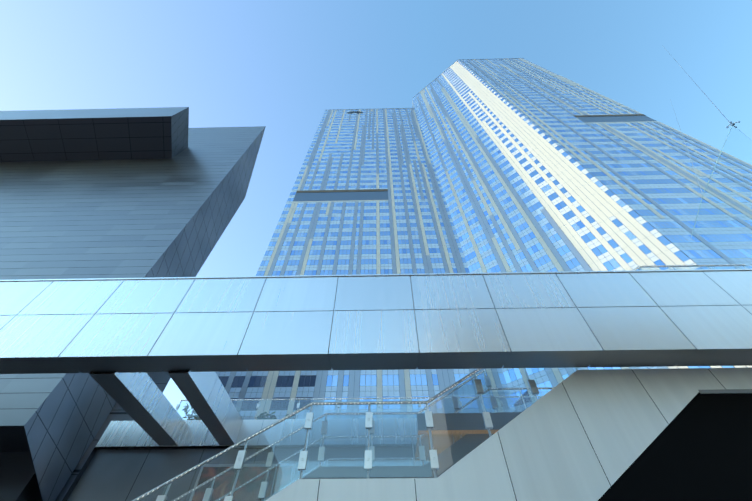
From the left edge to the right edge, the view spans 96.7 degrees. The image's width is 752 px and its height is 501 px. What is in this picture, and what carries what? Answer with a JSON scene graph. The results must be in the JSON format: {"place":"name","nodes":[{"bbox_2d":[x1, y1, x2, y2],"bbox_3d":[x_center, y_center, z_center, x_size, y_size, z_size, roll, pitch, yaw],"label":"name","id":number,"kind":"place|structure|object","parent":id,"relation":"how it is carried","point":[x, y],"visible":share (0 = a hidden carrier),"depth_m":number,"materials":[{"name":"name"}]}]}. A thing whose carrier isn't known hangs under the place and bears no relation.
{"place":"outdoors","nodes":[
{"label":"outdoors","id":0,"kind":"place"},
{"bbox_2d":[0,0,751,419],"label":"sky","id":1,"kind":"structure","parent":0,"point":[277,65],"materials":[{"name":"blue"}]},
{"bbox_2d":[662,45,751,267],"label":"glass canopy","id":2,"kind":"object","parent":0,"point":[731,123],"visible":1,"depth_m":15.19,"materials":[{"name":"blue"}]},
{"label":"ground","id":3,"kind":"structure","parent":0,"visible":0},
{"bbox_2d":[0,126,265,500],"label":"building","id":4,"kind":"structure","parent":3,"relation":"on","point":[126,218],"depth_m":25.52,"materials":[{"name":"grey metal"}]},
{"bbox_2d":[0,107,188,161],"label":"overhang","id":5,"kind":"object","parent":4,"relation":"attached to","point":[95,134],"visible":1,"depth_m":34.74,"materials":[{"name":"grey metal"}]},
{"bbox_2d":[0,418,428,500],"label":"wall","id":6,"kind":"structure","parent":3,"relation":"on","point":[129,460],"depth_m":12.90,"materials":[{"name":"grey concrete"}]},
{"bbox_2d":[89,371,242,445],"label":"columns","id":7,"kind":"structure","parent":6,"relation":"attached to","point":[141,400],"depth_m":11.42,"materials":[{"name":"grey metal"}]},
{"bbox_2d":[183,403,200,419],"bbox_3d":[-8.254,7.769,15.561,1.518,1.953,1.548,-1,-52,1],"label":"terrace tree","id":8,"kind":"object","parent":6,"relation":"on","point":[194,416],"depth_m":15.45,"materials":[{"name":"green plant"}]},
{"bbox_2d":[189,463,295,500],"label":"glass panel","id":9,"kind":"object","parent":6,"relation":"attached to","point":[214,473],"depth_m":12.03,"materials":[{"name":"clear glass"}]},
{"bbox_2d":[257,411,276,418],"bbox_3d":[-4.844,7.627,14.768,0.976,0.999,0.952,-1,-52,1],"label":"terrace shrub","id":10,"kind":"object","parent":6,"relation":"on","point":[264,417],"depth_m":14.82,"materials":[{"name":"green plant"}]},
{"bbox_2d":[176,396,542,419],"bbox_3d":[33.402,6.527,14.180,84.640,1.289,0.104,-1,-52,1],"label":"terrace balustrade","id":11,"kind":"object","parent":6,"relation":"on","point":[321,399],"visible":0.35,"depth_m":14.87,"materials":[{"name":"clear glass"}]},
{"bbox_2d":[172,369,497,500],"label":"glass railing","id":12,"kind":"object","parent":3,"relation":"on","point":[208,495],"depth_m":10.74,"materials":[{"name":"blue"}]},
{"bbox_2d":[216,58,751,419],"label":"skyscraper","id":13,"kind":"structure","parent":3,"relation":"on","point":[492,165],"depth_m":67.11,"materials":[{"name":"blue glass"}]},
{"bbox_2d":[333,58,516,109],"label":"roof parapets","id":14,"kind":"object","parent":13,"relation":"on","point":[421,90],"visible":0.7,"depth_m":150.84,"materials":[{"name":"grey metal"}]},
{"bbox_2d":[265,368,751,500],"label":"staircase wall","id":15,"kind":"structure","parent":3,"relation":"on","point":[680,434],"depth_m":8.10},
{"bbox_2d":[0,269,751,373],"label":"bridge girder","id":16,"kind":"object","parent":15,"relation":"attached to","point":[634,318],"visible":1,"depth_m":10.08,"materials":[{"name":"grey metal"}]},
{"bbox_2d":[215,387,553,500],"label":"glass","id":17,"kind":"object","parent":15,"relation":"on","point":[460,453],"depth_m":10.87,"materials":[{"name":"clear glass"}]},
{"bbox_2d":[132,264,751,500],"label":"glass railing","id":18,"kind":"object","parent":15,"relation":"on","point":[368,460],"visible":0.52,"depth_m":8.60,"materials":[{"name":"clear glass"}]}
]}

